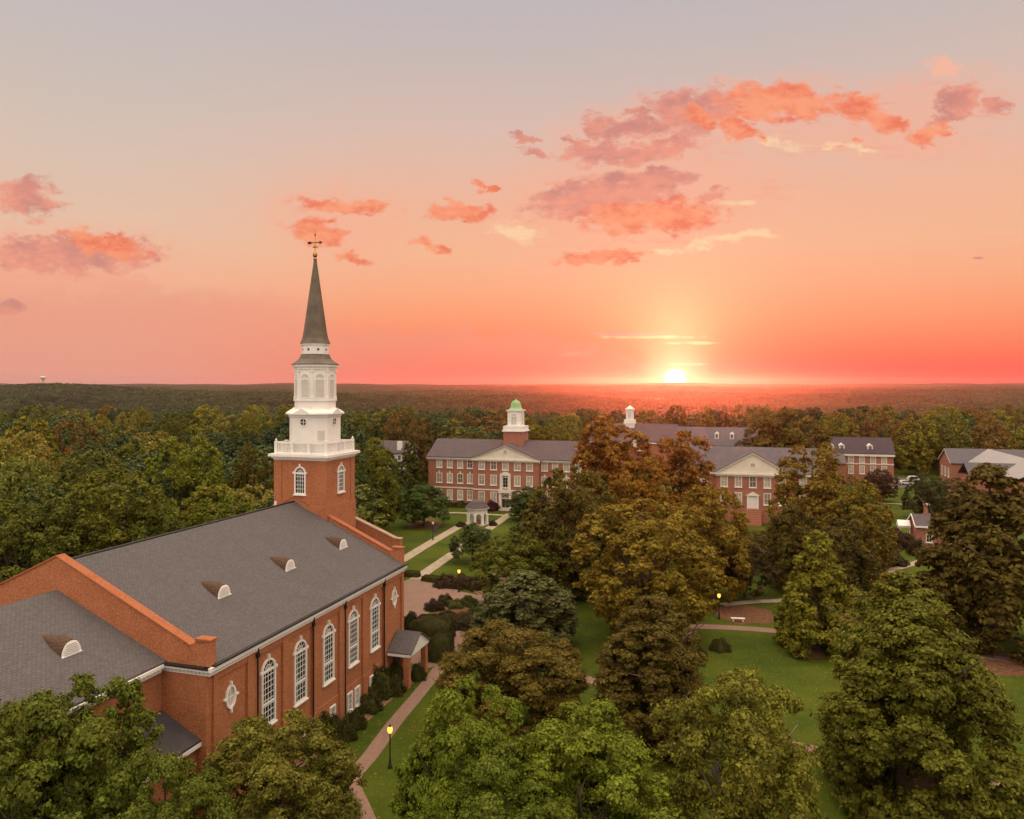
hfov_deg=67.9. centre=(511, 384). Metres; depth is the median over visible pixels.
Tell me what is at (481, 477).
window
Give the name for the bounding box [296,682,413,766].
planting bed
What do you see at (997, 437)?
broadleaf tree
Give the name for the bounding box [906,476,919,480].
parked car
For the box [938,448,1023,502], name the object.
brick hall
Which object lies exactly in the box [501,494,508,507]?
arched door
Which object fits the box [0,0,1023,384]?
sky
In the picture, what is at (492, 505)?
shrub
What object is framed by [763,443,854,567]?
broadleaf tree
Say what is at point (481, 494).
window
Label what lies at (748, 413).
broadleaf tree
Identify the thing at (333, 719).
shrub
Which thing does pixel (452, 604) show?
shrub
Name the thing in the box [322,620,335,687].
window
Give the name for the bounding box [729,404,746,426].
pine tree
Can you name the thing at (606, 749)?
broadleaf tree
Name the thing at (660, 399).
distant forest
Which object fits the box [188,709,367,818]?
broadleaf tree
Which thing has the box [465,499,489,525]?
gazebo
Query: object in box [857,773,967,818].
mulch bed
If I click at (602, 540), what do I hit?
broadleaf tree
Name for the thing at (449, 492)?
window
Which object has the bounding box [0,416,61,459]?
broadleaf tree
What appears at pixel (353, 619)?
window
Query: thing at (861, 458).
window
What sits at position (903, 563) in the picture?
shrub
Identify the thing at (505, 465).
window
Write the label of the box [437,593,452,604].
shrub
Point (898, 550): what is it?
broadleaf tree
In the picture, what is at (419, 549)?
concrete path
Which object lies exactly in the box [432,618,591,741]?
broadleaf tree
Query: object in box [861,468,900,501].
broadleaf tree
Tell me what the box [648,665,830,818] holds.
broadleaf tree
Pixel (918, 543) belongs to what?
shrub
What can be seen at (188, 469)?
broadleaf tree
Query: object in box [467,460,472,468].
window
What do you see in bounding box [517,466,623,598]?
broadleaf tree
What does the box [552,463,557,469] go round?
window
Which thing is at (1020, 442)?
broadleaf tree
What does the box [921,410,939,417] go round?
broadleaf tree
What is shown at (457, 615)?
shrub
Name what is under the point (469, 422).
broadleaf tree
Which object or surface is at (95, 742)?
broadleaf tree
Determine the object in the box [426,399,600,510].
brick hall
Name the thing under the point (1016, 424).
broadleaf tree
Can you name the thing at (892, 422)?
broadleaf tree
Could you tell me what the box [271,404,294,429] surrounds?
broadleaf tree
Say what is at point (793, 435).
broadleaf tree
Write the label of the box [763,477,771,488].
window
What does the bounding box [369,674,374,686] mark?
basement window
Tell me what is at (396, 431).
broadleaf tree
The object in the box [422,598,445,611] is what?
shrub
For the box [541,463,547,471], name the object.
window
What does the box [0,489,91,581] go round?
broadleaf tree
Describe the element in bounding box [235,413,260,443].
broadleaf tree
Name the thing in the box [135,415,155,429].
broadleaf tree
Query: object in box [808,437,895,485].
brick hall
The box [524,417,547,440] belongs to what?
broadleaf tree
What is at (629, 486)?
broadleaf tree
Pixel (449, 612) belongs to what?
shrub
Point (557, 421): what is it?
broadleaf tree
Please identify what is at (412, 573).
hedge
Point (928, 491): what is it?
broadleaf tree
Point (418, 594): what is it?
brick plaza
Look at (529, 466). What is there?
window
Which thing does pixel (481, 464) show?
window
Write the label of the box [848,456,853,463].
window
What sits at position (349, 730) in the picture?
shrub
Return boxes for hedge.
[404,570,420,577]
[409,613,455,643]
[421,574,439,582]
[428,632,454,662]
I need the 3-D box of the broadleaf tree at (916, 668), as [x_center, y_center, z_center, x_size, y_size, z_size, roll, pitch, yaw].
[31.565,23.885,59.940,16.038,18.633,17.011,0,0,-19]
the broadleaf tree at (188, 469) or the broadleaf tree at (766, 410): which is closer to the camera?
the broadleaf tree at (188, 469)
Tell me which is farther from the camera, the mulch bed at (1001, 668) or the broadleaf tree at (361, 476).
the broadleaf tree at (361, 476)
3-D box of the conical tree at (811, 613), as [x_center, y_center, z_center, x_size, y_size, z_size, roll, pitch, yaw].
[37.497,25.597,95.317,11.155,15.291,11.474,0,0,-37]
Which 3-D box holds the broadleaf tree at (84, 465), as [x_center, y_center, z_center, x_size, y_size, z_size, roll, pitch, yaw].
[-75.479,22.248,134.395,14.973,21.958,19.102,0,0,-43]
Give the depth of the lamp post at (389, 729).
65.42 m
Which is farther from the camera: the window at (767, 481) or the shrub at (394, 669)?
the window at (767, 481)
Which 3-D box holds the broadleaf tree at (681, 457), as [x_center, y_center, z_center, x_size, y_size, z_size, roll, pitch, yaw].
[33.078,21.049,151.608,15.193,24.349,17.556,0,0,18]
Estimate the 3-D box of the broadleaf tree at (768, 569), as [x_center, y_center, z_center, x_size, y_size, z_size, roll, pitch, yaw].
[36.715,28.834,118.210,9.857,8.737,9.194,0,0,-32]
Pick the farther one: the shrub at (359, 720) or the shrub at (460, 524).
the shrub at (460, 524)
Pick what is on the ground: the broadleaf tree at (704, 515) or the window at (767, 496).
the broadleaf tree at (704, 515)
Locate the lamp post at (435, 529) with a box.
[432,521,437,539]
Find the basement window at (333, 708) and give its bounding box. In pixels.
[329,704,335,716]
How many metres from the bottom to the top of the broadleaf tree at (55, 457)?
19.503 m
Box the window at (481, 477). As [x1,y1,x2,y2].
[478,474,484,484]
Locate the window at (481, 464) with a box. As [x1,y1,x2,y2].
[478,461,484,469]
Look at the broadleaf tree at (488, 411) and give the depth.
266.26 m
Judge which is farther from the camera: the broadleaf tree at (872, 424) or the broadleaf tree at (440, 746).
the broadleaf tree at (872, 424)
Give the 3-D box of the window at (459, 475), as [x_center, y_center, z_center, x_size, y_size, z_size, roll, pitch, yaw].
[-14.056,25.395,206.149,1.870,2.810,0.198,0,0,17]
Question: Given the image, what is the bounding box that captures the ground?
[0,400,1023,818]
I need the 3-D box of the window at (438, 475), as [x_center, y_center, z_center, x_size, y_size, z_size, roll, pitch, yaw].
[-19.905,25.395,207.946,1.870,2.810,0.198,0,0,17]
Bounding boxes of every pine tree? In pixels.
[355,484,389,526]
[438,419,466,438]
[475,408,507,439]
[698,406,715,426]
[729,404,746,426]
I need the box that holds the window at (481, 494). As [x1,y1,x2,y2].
[478,491,484,501]
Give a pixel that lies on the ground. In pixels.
(808, 682)
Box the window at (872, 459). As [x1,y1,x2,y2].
[870,457,875,463]
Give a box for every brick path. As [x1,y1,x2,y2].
[349,630,468,818]
[585,675,1003,785]
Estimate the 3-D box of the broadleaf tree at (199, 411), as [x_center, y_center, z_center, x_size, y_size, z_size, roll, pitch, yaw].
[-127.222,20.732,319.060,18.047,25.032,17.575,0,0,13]
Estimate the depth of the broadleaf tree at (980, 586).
93.61 m
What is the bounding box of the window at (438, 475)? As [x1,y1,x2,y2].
[436,473,441,482]
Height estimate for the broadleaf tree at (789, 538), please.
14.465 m
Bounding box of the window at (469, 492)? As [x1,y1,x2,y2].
[467,490,472,500]
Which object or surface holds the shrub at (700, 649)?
on the ground
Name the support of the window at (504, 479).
in the brick hall at (486, 470)
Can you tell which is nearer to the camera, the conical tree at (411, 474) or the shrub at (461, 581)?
the shrub at (461, 581)
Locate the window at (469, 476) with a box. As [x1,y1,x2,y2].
[467,474,472,483]
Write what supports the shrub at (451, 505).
on the ground
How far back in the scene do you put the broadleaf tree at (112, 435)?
199.29 m
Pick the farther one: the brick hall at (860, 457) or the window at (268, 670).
the brick hall at (860, 457)
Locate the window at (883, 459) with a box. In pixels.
[881,457,886,463]
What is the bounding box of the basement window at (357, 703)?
[354,685,360,708]
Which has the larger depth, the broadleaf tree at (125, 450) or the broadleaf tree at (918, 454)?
the broadleaf tree at (918, 454)
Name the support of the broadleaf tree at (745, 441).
on the ground
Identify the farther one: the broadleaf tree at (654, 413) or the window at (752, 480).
the broadleaf tree at (654, 413)
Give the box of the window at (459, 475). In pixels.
[457,473,463,483]
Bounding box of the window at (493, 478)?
[490,475,496,485]
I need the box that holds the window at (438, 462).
[436,460,441,467]
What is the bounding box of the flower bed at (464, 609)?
[432,606,472,623]
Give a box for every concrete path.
[404,522,466,561]
[411,514,509,578]
[449,512,540,517]
[690,624,1023,664]
[719,560,916,605]
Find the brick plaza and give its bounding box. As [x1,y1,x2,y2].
[404,578,483,667]
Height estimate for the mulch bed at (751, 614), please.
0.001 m
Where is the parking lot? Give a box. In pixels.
[891,477,924,487]
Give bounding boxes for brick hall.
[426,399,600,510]
[589,405,760,471]
[690,446,818,525]
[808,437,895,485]
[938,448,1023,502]
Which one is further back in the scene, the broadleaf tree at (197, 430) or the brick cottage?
the broadleaf tree at (197, 430)
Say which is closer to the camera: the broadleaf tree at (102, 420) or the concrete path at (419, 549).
the concrete path at (419, 549)
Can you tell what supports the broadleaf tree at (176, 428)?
on the ground
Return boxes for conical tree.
[395,439,425,506]
[772,529,857,658]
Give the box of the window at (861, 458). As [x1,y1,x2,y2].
[859,456,864,463]
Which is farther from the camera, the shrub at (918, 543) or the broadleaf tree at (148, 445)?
the broadleaf tree at (148, 445)
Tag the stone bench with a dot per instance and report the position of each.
(732, 618)
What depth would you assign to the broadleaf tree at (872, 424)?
277.51 m
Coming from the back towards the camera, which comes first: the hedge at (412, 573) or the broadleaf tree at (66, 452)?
the broadleaf tree at (66, 452)
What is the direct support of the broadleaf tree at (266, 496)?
on the ground
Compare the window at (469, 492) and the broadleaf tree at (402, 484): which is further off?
the window at (469, 492)
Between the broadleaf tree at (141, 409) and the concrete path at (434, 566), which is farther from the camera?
the broadleaf tree at (141, 409)
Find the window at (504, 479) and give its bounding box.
[502,477,507,488]
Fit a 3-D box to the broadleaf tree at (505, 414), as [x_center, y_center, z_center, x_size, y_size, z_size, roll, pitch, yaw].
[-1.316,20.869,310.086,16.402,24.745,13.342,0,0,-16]
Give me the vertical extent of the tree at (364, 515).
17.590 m
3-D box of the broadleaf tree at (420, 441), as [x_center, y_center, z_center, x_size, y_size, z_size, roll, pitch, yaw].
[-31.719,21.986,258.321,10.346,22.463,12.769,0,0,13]
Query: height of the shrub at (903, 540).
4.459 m
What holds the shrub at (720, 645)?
on the ground
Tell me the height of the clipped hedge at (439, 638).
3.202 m
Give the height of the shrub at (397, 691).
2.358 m
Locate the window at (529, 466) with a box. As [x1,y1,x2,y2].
[526,463,532,471]
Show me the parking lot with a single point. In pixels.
(901, 485)
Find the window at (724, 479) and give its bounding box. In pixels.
[720,476,727,486]
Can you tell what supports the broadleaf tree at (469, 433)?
on the ground
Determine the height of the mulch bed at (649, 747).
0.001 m
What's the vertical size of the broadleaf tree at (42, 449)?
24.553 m
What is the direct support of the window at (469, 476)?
in the brick hall at (486, 470)
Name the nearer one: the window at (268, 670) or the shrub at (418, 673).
the window at (268, 670)
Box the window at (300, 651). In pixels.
[293,636,308,707]
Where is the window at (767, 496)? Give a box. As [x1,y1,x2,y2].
[763,493,770,505]
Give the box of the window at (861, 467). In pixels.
[859,465,864,473]
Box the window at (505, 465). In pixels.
[502,462,508,470]
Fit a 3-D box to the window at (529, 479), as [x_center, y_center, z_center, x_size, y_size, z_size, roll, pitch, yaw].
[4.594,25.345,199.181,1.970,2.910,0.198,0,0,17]
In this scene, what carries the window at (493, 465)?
in the brick hall at (486, 470)
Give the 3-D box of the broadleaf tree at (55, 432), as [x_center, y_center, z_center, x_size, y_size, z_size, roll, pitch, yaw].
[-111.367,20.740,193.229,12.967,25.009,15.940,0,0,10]
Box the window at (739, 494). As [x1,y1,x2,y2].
[735,492,742,504]
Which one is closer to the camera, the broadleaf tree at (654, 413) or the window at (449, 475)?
the window at (449, 475)
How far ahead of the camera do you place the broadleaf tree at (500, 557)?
110.29 m
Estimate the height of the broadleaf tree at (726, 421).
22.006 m
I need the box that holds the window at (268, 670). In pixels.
[260,654,277,724]
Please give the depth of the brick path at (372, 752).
72.73 m
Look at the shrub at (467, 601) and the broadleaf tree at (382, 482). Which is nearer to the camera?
the shrub at (467, 601)
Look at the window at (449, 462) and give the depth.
207.05 m
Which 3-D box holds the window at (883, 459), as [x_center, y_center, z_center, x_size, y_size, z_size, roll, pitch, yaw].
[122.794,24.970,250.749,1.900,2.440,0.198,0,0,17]
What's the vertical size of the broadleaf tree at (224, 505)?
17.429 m
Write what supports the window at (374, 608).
in the church
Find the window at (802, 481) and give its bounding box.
[799,477,806,487]
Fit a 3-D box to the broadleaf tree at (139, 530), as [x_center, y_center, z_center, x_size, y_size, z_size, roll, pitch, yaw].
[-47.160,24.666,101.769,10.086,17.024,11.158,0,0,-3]
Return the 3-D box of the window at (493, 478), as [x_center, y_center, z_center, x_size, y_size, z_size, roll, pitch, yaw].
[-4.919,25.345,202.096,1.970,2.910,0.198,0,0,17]
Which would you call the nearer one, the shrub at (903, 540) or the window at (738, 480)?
the shrub at (903, 540)
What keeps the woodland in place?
on the ground
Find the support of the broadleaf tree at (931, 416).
on the ground
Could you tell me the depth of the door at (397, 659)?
85.70 m
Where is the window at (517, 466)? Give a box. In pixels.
[514,462,520,470]
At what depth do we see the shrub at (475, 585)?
121.95 m
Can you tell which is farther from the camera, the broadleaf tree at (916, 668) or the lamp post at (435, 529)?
the lamp post at (435, 529)
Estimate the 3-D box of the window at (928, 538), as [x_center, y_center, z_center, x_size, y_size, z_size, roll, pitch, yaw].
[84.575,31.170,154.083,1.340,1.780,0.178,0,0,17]
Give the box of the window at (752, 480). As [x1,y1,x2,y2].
[749,477,756,487]
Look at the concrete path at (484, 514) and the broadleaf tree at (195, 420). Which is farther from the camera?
the broadleaf tree at (195, 420)
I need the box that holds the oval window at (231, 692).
[223,681,238,712]
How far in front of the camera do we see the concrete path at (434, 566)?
142.78 m
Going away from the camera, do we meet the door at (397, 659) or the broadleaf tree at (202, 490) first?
the door at (397, 659)
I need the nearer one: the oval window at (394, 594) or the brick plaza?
the oval window at (394, 594)
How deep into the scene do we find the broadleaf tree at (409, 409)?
335.15 m
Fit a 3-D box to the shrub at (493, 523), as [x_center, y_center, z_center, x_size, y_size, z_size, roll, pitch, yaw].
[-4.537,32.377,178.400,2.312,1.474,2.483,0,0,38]
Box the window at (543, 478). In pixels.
[541,476,547,486]
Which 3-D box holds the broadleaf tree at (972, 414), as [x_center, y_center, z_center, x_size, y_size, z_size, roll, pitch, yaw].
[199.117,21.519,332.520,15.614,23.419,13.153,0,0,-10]
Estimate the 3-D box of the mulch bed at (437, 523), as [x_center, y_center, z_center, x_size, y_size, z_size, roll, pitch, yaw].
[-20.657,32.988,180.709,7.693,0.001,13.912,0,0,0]
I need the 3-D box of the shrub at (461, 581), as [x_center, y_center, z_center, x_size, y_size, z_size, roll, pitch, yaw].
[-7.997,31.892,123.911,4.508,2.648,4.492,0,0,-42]
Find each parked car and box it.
[899,480,912,484]
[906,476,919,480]
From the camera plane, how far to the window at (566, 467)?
197.57 m
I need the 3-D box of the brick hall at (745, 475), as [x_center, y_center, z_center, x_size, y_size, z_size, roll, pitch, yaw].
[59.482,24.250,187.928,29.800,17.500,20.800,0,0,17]
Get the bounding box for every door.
[393,656,399,666]
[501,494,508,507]
[749,496,756,508]
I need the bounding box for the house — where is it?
[377,440,418,476]
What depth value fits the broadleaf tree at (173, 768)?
43.22 m
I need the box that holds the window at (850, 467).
[848,465,853,473]
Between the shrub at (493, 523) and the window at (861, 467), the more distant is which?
the window at (861, 467)
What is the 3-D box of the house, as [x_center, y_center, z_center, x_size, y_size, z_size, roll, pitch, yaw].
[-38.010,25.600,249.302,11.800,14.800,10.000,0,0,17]
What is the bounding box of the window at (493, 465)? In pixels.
[490,462,496,470]
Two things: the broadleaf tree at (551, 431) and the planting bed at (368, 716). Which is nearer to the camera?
the planting bed at (368, 716)
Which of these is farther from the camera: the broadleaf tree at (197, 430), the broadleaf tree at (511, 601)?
the broadleaf tree at (197, 430)
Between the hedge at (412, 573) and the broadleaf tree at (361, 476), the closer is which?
the hedge at (412, 573)
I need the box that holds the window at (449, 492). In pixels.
[447,489,452,499]
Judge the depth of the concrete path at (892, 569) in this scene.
115.74 m
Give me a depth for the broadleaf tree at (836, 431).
276.18 m
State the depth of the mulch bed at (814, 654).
93.03 m
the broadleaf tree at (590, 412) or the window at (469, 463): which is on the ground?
the broadleaf tree at (590, 412)
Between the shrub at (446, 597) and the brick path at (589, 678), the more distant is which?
the shrub at (446, 597)
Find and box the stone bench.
[731,617,744,621]
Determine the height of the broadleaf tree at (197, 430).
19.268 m
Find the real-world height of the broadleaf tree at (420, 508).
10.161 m
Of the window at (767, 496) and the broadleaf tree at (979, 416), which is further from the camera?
the broadleaf tree at (979, 416)
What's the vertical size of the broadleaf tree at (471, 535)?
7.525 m
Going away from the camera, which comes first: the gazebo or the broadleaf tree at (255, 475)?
the broadleaf tree at (255, 475)
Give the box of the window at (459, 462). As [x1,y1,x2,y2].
[457,460,463,468]
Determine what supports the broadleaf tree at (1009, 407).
on the ground
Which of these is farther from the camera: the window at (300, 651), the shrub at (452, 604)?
the shrub at (452, 604)
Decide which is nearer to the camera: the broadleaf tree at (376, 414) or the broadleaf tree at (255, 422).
the broadleaf tree at (255, 422)
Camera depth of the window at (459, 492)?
206.24 m
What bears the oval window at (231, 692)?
in the church
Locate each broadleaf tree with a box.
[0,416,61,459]
[0,430,58,503]
[0,456,56,516]
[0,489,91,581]
[0,698,92,818]
[6,671,164,818]
[7,445,64,466]
[15,404,49,420]
[31,464,183,556]
[39,450,127,514]
[51,418,105,456]
[54,447,93,486]
[58,408,95,441]
[77,414,111,439]
[84,423,144,450]
[92,744,241,818]
[95,405,121,427]
[111,411,139,436]
[113,442,146,484]
[122,505,187,543]
[128,407,155,430]
[129,431,182,468]
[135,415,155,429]
[140,435,229,533]
[151,420,192,468]
[153,413,193,447]
[168,413,207,433]
[171,484,234,531]
[183,424,217,443]
[188,492,258,526]
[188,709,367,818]
[189,405,228,427]
[210,414,244,438]
[212,483,273,518]
[216,422,250,445]
[229,444,273,501]
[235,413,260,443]
[240,404,273,438]
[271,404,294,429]
[342,411,376,446]
[354,437,401,527]
[355,453,374,522]
[365,410,403,439]
[382,470,406,511]
[383,409,416,440]
[388,674,526,818]
[397,484,450,525]
[399,406,415,421]
[405,417,435,478]
[427,739,563,818]
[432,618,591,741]
[445,412,480,438]
[448,523,494,561]
[457,430,492,438]
[465,569,582,670]
[467,532,557,595]
[492,406,509,429]
[504,485,557,519]
[505,509,576,572]
[510,697,690,818]
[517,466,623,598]
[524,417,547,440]
[531,425,573,440]
[542,415,578,440]
[560,413,584,440]
[564,412,661,531]
[568,498,727,636]
[576,408,606,440]
[576,521,623,579]
[586,592,713,764]
[604,457,673,576]
[635,416,658,423]
[637,409,664,423]
[641,430,715,543]
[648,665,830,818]
[663,404,688,426]
[671,484,751,602]
[715,413,737,426]
[718,544,780,597]
[734,422,778,446]
[741,406,765,427]
[744,529,780,562]
[746,406,781,444]
[752,407,832,468]
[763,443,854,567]
[765,502,820,589]
[803,517,884,593]
[806,476,898,584]
[810,412,858,436]
[810,569,1023,818]
[847,408,895,449]
[856,522,902,563]
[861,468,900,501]
[869,415,902,462]
[874,405,901,445]
[889,413,937,468]
[893,417,941,474]
[900,472,946,513]
[912,462,1023,665]
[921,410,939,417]
[921,477,962,510]
[922,405,970,465]
[923,415,974,469]
[959,408,976,421]
[970,411,1004,448]
[970,418,1018,449]
[983,409,1016,448]
[997,404,1023,422]
[1006,411,1023,443]
[1006,424,1023,449]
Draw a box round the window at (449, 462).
[447,460,452,467]
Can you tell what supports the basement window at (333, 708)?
in the church
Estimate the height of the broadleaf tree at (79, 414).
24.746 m
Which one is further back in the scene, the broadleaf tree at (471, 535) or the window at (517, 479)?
the window at (517, 479)
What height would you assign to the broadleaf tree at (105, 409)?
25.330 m
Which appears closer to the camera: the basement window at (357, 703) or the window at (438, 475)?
the basement window at (357, 703)
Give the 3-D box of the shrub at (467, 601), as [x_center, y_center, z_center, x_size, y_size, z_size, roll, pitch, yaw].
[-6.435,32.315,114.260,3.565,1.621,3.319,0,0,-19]
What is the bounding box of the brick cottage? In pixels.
[896,503,964,549]
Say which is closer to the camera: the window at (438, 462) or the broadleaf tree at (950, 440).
the window at (438, 462)
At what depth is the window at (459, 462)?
206.24 m
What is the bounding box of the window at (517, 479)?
[514,476,520,486]
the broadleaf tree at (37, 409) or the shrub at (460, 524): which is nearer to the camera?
the shrub at (460, 524)
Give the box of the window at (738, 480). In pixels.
[734,476,742,487]
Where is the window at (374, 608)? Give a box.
[369,594,380,652]
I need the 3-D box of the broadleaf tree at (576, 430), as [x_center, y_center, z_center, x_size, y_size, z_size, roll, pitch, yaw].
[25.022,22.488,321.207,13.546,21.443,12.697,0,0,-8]
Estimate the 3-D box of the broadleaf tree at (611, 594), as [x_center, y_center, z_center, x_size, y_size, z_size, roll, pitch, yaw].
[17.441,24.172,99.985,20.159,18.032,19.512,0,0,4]
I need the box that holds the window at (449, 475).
[447,473,452,483]
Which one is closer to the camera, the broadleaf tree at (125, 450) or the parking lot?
the broadleaf tree at (125, 450)
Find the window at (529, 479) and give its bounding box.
[526,476,532,486]
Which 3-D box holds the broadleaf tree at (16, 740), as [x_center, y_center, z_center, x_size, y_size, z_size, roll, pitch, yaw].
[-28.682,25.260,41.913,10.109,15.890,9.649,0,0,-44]
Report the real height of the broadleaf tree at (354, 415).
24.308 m
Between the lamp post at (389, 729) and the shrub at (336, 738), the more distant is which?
the shrub at (336, 738)
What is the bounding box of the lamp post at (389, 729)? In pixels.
[387,725,392,768]
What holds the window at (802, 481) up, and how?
in the brick hall at (745, 475)
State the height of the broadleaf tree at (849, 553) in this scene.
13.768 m
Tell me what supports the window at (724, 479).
in the brick hall at (745, 475)
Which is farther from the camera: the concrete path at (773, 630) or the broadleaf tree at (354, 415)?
the broadleaf tree at (354, 415)
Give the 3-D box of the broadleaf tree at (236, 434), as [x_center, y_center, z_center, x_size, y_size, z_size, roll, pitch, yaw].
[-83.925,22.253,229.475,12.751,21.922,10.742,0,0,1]
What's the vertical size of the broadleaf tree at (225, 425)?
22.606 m
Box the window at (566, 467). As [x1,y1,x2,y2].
[563,463,569,471]
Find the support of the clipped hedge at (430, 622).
on the brick plaza
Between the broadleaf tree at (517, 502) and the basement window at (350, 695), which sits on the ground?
the broadleaf tree at (517, 502)
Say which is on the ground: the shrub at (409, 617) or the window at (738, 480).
the shrub at (409, 617)
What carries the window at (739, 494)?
in the brick hall at (745, 475)
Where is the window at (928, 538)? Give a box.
[925,534,931,542]
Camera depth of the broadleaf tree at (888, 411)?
321.69 m
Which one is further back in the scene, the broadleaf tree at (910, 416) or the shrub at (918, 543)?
the broadleaf tree at (910, 416)
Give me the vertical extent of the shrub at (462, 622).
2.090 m
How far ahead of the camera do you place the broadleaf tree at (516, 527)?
128.75 m
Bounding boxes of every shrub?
[319,710,343,739]
[334,736,347,748]
[338,714,358,743]
[344,707,367,730]
[359,691,383,714]
[368,664,401,701]
[382,673,406,697]
[389,659,403,680]
[404,611,417,630]
[411,661,426,681]
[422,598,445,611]
[432,573,454,588]
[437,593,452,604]
[439,609,455,617]
[444,502,453,507]
[445,598,463,609]
[449,572,471,589]
[453,500,467,507]
[455,521,465,527]
[455,611,471,618]
[455,612,472,631]
[460,595,479,606]
[467,602,482,612]
[468,576,485,591]
[487,499,500,511]
[489,520,497,525]
[695,645,707,656]
[709,637,731,653]
[881,526,914,549]
[890,556,910,566]
[905,537,924,555]
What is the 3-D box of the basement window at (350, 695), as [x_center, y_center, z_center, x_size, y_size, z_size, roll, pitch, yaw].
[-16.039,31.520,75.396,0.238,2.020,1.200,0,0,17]
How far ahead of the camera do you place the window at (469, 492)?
205.39 m
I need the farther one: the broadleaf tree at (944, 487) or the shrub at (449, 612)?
the broadleaf tree at (944, 487)
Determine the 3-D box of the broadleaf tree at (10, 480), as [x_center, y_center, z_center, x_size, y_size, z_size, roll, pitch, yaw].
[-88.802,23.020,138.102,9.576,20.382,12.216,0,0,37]
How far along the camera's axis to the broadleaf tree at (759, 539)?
139.20 m
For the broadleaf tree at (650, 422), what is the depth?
322.36 m
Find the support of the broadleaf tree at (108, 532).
on the ground
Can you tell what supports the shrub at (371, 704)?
on the planting bed at (368, 716)
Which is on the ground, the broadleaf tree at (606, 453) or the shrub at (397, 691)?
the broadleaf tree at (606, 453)
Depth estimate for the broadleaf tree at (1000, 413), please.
302.86 m
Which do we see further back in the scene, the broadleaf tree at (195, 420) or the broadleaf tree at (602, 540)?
the broadleaf tree at (195, 420)
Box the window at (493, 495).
[490,492,496,501]
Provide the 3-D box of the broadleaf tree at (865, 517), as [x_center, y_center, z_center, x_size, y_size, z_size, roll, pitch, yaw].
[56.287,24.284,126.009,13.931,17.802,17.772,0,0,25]
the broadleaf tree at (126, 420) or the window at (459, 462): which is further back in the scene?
the broadleaf tree at (126, 420)
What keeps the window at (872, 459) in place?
in the brick hall at (860, 457)
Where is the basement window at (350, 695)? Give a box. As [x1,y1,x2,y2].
[347,691,352,713]
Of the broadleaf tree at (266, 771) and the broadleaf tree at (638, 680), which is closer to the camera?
the broadleaf tree at (266, 771)
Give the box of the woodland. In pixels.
[0,405,1023,582]
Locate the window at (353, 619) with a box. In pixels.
[347,606,359,668]
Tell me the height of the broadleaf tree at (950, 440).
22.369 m
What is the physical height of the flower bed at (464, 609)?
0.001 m
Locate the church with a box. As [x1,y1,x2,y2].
[0,231,430,818]
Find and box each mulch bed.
[407,519,440,528]
[474,573,505,595]
[625,708,675,751]
[711,605,773,623]
[788,644,824,658]
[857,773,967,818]
[979,652,1023,675]
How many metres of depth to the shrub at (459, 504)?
204.74 m
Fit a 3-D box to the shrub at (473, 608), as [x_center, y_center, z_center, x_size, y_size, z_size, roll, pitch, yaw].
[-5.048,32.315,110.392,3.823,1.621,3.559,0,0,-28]
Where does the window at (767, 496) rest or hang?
in the brick hall at (745, 475)
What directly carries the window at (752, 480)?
in the brick hall at (745, 475)
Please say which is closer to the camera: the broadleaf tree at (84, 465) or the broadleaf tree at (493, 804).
the broadleaf tree at (493, 804)
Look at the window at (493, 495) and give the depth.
202.16 m
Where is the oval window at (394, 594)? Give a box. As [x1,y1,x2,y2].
[391,587,398,607]
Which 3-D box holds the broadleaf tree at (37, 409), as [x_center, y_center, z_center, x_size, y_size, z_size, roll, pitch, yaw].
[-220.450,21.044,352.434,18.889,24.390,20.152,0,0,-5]
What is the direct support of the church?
on the ground
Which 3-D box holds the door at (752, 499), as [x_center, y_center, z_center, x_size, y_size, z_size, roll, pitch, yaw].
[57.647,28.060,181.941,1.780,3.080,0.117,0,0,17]
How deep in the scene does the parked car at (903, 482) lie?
251.20 m
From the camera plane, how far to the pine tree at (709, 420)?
304.54 m
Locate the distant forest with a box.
[0,382,1023,423]
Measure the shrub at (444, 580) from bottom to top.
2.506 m
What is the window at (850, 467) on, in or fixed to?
in the brick hall at (860, 457)
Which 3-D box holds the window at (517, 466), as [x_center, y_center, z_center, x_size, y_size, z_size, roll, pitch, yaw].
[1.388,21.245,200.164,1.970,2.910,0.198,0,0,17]
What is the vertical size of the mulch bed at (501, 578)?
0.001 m
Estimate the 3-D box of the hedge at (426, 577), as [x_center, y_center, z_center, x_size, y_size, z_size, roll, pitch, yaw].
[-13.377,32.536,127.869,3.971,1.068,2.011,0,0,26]
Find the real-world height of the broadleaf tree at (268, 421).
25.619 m
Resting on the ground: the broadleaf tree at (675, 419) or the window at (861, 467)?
the broadleaf tree at (675, 419)
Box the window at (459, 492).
[457,490,462,499]
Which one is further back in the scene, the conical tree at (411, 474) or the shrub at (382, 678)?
the conical tree at (411, 474)
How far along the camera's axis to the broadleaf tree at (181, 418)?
227.49 m

